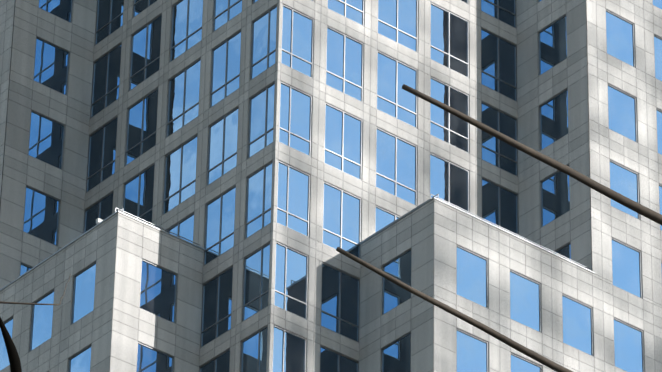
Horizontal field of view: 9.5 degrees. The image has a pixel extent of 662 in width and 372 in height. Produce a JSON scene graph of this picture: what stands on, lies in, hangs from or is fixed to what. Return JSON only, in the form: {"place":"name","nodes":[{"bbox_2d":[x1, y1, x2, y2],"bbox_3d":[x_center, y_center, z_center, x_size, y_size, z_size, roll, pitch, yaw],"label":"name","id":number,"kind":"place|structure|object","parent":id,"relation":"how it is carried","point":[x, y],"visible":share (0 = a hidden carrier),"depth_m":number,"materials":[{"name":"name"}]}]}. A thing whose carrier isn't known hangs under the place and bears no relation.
{"place":"outdoors","nodes":[
{"label":"outdoors","id":0,"kind":"place"},
{"bbox_2d":[0,197,594,290],"bbox_3d":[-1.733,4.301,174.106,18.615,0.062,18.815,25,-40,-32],"label":"roof edge","id":1,"kind":"object","parent":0,"point":[488,223],"visible":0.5,"depth_m":170.59,"materials":[{"name":"grey metal"}]},
{"bbox_2d":[0,0,661,371],"bbox_3d":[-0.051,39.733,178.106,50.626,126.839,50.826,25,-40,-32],"label":"tower granite panels","id":2,"kind":"object","parent":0,"point":[436,333],"visible":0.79,"depth_m":174.62,"materials":[{"name":"grey stone"}]},
{"bbox_2d":[0,0,661,371],"bbox_3d":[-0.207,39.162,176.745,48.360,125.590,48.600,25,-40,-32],"label":"window panes","id":3,"kind":"structure","parent":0,"point":[157,292],"depth_m":175.16,"materials":[{"name":"blue glass"}]},
{"bbox_2d":[0,0,661,371],"bbox_3d":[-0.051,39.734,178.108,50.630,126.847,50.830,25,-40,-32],"label":"tower joint backing","id":4,"kind":"object","parent":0,"point":[340,179],"visible":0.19,"depth_m":174.63,"materials":[{"name":"grey"}]},
{"bbox_2d":[4,0,661,371],"bbox_3d":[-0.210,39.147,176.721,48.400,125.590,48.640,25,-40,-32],"label":"window frames","id":5,"kind":"structure","parent":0,"point":[289,132],"depth_m":175.10,"materials":[{"name":"grey metal"}]},
{"label":"ground","id":6,"kind":"structure","parent":0,"visible":0},
{"bbox_2d":[0,274,70,304],"bbox_3d":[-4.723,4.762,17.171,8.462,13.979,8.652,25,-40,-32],"label":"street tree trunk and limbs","id":7,"kind":"object","parent":6,"relation":"on","point":[3,302],"visible":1,"depth_m":22.97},
{"bbox_2d":[0,317,21,371],"bbox_3d":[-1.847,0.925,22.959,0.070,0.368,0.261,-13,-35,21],"label":"lamp post","id":8,"kind":"object","parent":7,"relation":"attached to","point":[14,360],"visible":1,"depth_m":22.96,"materials":[{"name":"black metal"}]},
{"bbox_2d":[336,84,661,371],"bbox_3d":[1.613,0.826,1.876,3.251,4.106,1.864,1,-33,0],"label":"street lamp arms","id":9,"kind":"object","parent":6,"relation":"on","point":[648,213],"visible":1,"depth_m":1.98,"materials":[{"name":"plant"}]},
{"bbox_3d":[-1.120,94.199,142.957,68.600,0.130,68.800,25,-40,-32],"label":"pavement","id":10,"kind":"structure","parent":0,"visible":0},
{"bbox_3d":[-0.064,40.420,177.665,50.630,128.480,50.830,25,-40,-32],"label":"tower","id":11,"kind":"object","parent":10,"relation":"on","visible":0},
{"bbox_2d":[0,194,589,289],"bbox_3d":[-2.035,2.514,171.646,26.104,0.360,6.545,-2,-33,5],"label":"tower terrace railings","id":12,"kind":"object","parent":11,"relation":"on","point":[367,237],"visible":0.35,"depth_m":170.62,"materials":[{"name":"silver metal"}]}
]}

